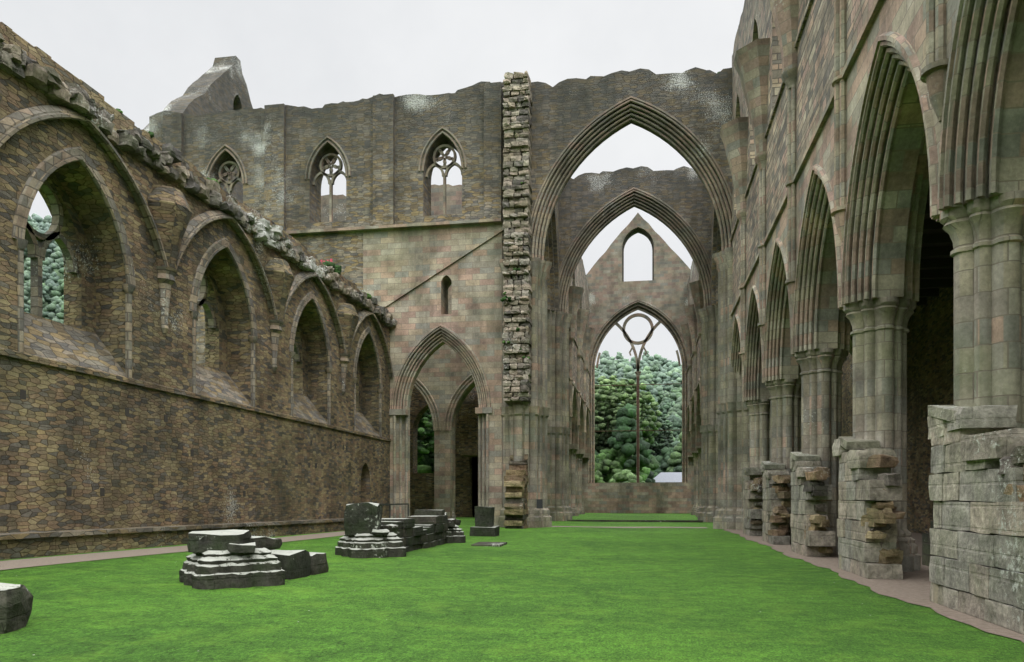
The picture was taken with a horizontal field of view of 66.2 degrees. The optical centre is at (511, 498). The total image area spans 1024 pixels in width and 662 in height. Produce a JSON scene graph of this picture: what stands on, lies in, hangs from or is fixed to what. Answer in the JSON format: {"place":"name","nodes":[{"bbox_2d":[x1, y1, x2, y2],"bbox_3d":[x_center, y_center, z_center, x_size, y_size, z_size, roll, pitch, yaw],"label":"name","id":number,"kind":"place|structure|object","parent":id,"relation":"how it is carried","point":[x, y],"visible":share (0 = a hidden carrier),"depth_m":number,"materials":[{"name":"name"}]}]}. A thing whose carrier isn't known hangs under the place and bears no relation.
{"place":"outdoors","nodes":[
{"label":"outdoors","id":0,"kind":"place"},
{"bbox_2d":[0,531,344,569],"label":"gravel path","id":1,"kind":"structure","parent":0,"point":[20,563],"depth_m":16.82,"materials":[{"name":"beige gravel"}]},
{"bbox_2d":[24,252,659,416],"bbox_3d":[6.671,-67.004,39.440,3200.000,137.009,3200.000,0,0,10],"label":"valley hillside","id":2,"kind":"structure","parent":0,"point":[60,275],"depth_m":295.46,"materials":[{"name":"green plant"}]},
{"bbox_2d":[24,213,681,482],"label":"trees","id":3,"kind":"object","parent":2,"relation":"on","point":[615,462],"visible":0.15,"depth_m":241.81,"materials":[{"name":"green plant"}]},
{"bbox_2d":[645,409,673,455],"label":"tree","id":4,"kind":"object","parent":2,"relation":"on","point":[661,440],"visible":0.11,"depth_m":164.74,"materials":[{"name":"green plant"}]},
{"bbox_2d":[0,0,744,364],"label":"sky","id":5,"kind":"structure","parent":0,"point":[142,56],"materials":[{"name":"white"}]},
{"bbox_2d":[0,513,1023,661],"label":"lawn","id":6,"kind":"structure","parent":0,"point":[592,592],"depth_m":10.18,"materials":[{"name":"green plant"}]},
{"bbox_2d":[0,583,33,633],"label":"loose stone block","id":7,"kind":"object","parent":6,"relation":"on","point":[16,602],"depth_m":8.00,"materials":[{"name":"grey stone"}]},
{"bbox_2d":[0,518,344,559],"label":"wall plinth","id":8,"kind":"structure","parent":6,"relation":"on","point":[16,545],"depth_m":19.10,"materials":[{"name":"stone"}]},
{"bbox_2d":[0,22,396,532],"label":"aisle wall","id":9,"kind":"structure","parent":6,"relation":"on","point":[120,407],"depth_m":21.11,"materials":[{"name":"stone"}]},
{"bbox_2d":[144,56,252,202],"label":"gable wall","id":10,"kind":"structure","parent":6,"relation":"on","point":[220,85],"depth_m":50.46,"materials":[{"name":"stone"}]},
{"bbox_2d":[179,529,328,589],"bbox_3d":[-4.362,1.005,13.225,1.728,1.014,3.242,0,0,10],"label":"ruined pier base","id":11,"kind":"object","parent":6,"relation":"on","point":[223,559],"visible":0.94,"depth_m":12.11,"materials":[{"name":"stone"}]},
{"bbox_2d":[149,81,503,525],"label":"transept wall","id":12,"kind":"structure","parent":6,"relation":"on","point":[399,251],"depth_m":40.52,"materials":[{"name":"stone"}]},
{"bbox_2d":[116,71,719,358],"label":"wall plants","id":13,"kind":"object","parent":12,"relation":"attached to","point":[338,269],"depth_m":33.29,"materials":[{"name":"green plant"}]},
{"bbox_2d":[335,502,447,557],"bbox_3d":[-3.018,0.816,21.207,1.765,1.443,6.578,0,0,10],"label":"ruined pier base","id":14,"kind":"object","parent":6,"relation":"on","point":[370,532],"visible":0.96,"depth_m":18.55,"materials":[{"name":"stone"}]},
{"bbox_2d":[381,503,408,517],"bbox_3d":[-4.371,0.809,28.123,0.050,1.230,4.440,0,0,10],"label":"steel handrail","id":15,"kind":"object","parent":6,"relation":"on","point":[396,504],"visible":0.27,"depth_m":28.44,"materials":[{"name":"grey"}]},
{"bbox_2d":[321,184,474,518],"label":"wall","id":16,"kind":"structure","parent":6,"relation":"on","point":[444,384],"depth_m":52.32,"materials":[{"name":"stone"}]},
{"bbox_2d":[417,409,433,460],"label":"tree","id":17,"kind":"object","parent":6,"relation":"on","point":[425,433],"visible":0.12,"depth_m":97.35,"materials":[{"name":"green plant"}]},
{"bbox_2d":[410,386,477,516],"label":"wall","id":18,"kind":"structure","parent":6,"relation":"on","point":[421,491],"depth_m":59.71,"materials":[{"name":"stone"}]},
{"bbox_2d":[444,513,465,542],"bbox_3d":[-2.321,0.999,25.183,1.547,1.131,1.508,0,0,-40],"label":"ruined pier base","id":19,"kind":"object","parent":6,"relation":"on","point":[455,533],"visible":0.33,"depth_m":24.82,"materials":[{"name":"stone"}]},
{"bbox_2d":[459,387,477,516],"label":"wall","id":20,"kind":"structure","parent":6,"relation":"on","point":[468,431],"depth_m":54.79,"materials":[{"name":"stone"}]},
{"bbox_2d":[470,506,499,536],"bbox_3d":[-1.038,0.915,29.890,0.991,1.230,0.999,0,0,10],"label":"stone pedestal","id":21,"kind":"object","parent":6,"relation":"on","point":[484,522],"visible":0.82,"depth_m":29.57,"materials":[{"name":"stone"}]},
{"bbox_2d":[471,542,506,546],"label":"stone slab","id":22,"kind":"structure","parent":6,"relation":"on","point":[496,544],"depth_m":23.46,"materials":[{"name":"stone"}]},
{"bbox_2d":[502,71,532,528],"bbox_3d":[0.203,-9.639,38.507,1.399,22.534,2.260,0,0,10],"label":"broken wall stub","id":23,"kind":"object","parent":6,"relation":"on","point":[517,201],"visible":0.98,"depth_m":38.45,"materials":[{"name":"stone"}]},
{"bbox_2d":[499,247,749,529],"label":"crossing piers","id":24,"kind":"structure","parent":6,"relation":"on","point":[536,429],"depth_m":39.64,"materials":[{"name":"grey stone"}]},
{"bbox_2d":[537,499,542,507],"bbox_3d":[1.359,0.275,38.614,0.300,0.450,0.040,0,0,10],"label":"visitor sign","id":25,"kind":"object","parent":24,"relation":"attached to","point":[539,503],"visible":1,"depth_m":38.59,"materials":[{"name":"grey metal"}]},
{"bbox_2d":[544,199,558,311],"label":"wall","id":26,"kind":"structure","parent":24,"relation":"on","point":[551,252],"depth_m":49.79,"materials":[{"name":"grey stone"}]},
{"bbox_2d":[502,67,731,259],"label":"crossing arch","id":27,"kind":"structure","parent":24,"relation":"on","point":[685,115],"depth_m":38.79,"materials":[{"name":"grey stone"}]},
{"bbox_2d":[559,166,710,312],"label":"crossing arch","id":28,"kind":"structure","parent":24,"relation":"on","point":[676,202],"depth_m":50.07,"materials":[{"name":"grey stone"}]},
{"bbox_2d":[711,201,721,305],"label":"wall","id":29,"kind":"structure","parent":24,"relation":"on","point":[715,240],"depth_m":48.36,"materials":[{"name":"grey stone"}]},
{"bbox_2d":[569,444,700,516],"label":"piers","id":30,"kind":"structure","parent":6,"relation":"on","point":[575,484],"depth_m":69.83,"materials":[{"name":"stone"}]},
{"bbox_2d":[566,257,594,457],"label":"wall","id":31,"kind":"structure","parent":30,"relation":"on","point":[581,332],"depth_m":64.92,"materials":[{"name":"stone"}]},
{"bbox_2d":[680,261,703,456],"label":"wall","id":32,"kind":"structure","parent":30,"relation":"on","point":[691,331],"depth_m":63.40,"materials":[{"name":"stone"}]},
{"bbox_2d":[567,520,702,521],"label":"step","id":33,"kind":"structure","parent":6,"relation":"on","point":[637,520],"depth_m":49.27,"materials":[{"name":"stone"}]},
{"bbox_2d":[582,213,693,513],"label":"wall","id":34,"kind":"structure","parent":6,"relation":"on","point":[661,296],"depth_m":78.08,"materials":[{"name":"stone"}]},
{"bbox_2d":[596,313,680,482],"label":"tracery window","id":35,"kind":"structure","parent":34,"relation":"attached to","point":[633,343],"depth_m":78.72,"materials":[{"name":"stone"}]},
{"bbox_2d":[595,376,681,482],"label":"window bars","id":36,"kind":"object","parent":34,"relation":"attached to","point":[638,384],"depth_m":78.56,"materials":[{"name":"brown metal"}]},
{"bbox_2d":[849,325,852,356],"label":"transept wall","id":37,"kind":"structure","parent":6,"relation":"on","point":[851,346],"depth_m":37.22,"materials":[{"name":"stone"}]},
{"bbox_2d":[720,0,1023,401],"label":"arcade wall","id":38,"kind":"structure","parent":6,"relation":"on","point":[851,131],"depth_m":16.27,"materials":[{"name":"grey stone"}]},
{"bbox_2d":[743,467,764,535],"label":"screen wall","id":39,"kind":"structure","parent":38,"relation":"attached to","point":[752,506],"depth_m":31.08,"materials":[{"name":"stone"}]},
{"bbox_2d":[760,461,790,544],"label":"screen wall","id":40,"kind":"structure","parent":38,"relation":"attached to","point":[776,508],"depth_m":25.61,"materials":[{"name":"stone"}]},
{"bbox_2d":[790,452,834,556],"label":"screen wall","id":41,"kind":"structure","parent":38,"relation":"attached to","point":[812,535],"depth_m":20.17,"materials":[{"name":"stone"}]},
{"bbox_2d":[832,436,905,578],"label":"screen wall","id":42,"kind":"structure","parent":38,"relation":"attached to","point":[867,528],"depth_m":14.86,"materials":[{"name":"stone"}]},
{"bbox_2d":[927,405,1023,634],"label":"screen wall","id":43,"kind":"structure","parent":38,"relation":"attached to","point":[976,495],"depth_m":9.85,"materials":[{"name":"stone"}]},
{"bbox_2d":[724,529,1023,642],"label":"path","id":44,"kind":"structure","parent":6,"relation":"on","point":[912,587],"depth_m":13.24,"materials":[{"name":"beige gravel"}]},
{"bbox_2d":[842,278,953,532],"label":"aisle wall","id":45,"kind":"structure","parent":6,"relation":"on","point":[930,356],"depth_m":33.26,"materials":[{"name":"stone"}]},
{"bbox_2d":[922,521,942,565],"bbox_3d":[9.675,0.360,17.025,1.100,2.480,1.100,0,0,10],"label":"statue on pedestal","id":46,"kind":"object","parent":6,"relation":"on","point":[926,555],"depth_m":17.38,"materials":[{"name":"stone"}]},
{"bbox_2d":[552,526,706,527],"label":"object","id":47,"kind":"structure","parent":0,"point":[632,527],"depth_m":39.94,"materials":[{"name":"grey stone"}]},
{"bbox_2d":[743,190,1023,603],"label":"columns","id":48,"kind":"structure","parent":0,"point":[803,414],"depth_m":15.94,"materials":[{"name":"grey stone"}]},
{"bbox_2d":[911,532,928,570],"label":"wall","id":49,"kind":"structure","parent":0,"point":[917,537],"depth_m":26.18,"materials":[{"name":"grey stone"}]},
{"bbox_2d":[914,186,953,311],"bbox_3d":[12.588,-8.325,18.662,7.400,0.450,37.000,0,0,10],"label":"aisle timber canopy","id":50,"kind":"object","parent":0,"point":[936,266],"visible":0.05,"depth_m":27.46,"materials":[{"name":"brown wood"}]},
{"label":"terrain","id":51,"kind":"structure","parent":0,"visible":0},
{"bbox_2d":[595,375,661,452],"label":"tree","id":52,"kind":"object","parent":51,"relation":"on","point":[607,399],"visible":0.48,"depth_m":123.18,"materials":[{"name":"green plant"}]},
{"bbox_2d":[653,472,681,482],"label":"slate roofed house","id":53,"kind":"structure","parent":51,"relation":"on","point":[668,477],"depth_m":136.99,"materials":[{"name":"stone"}]}
]}

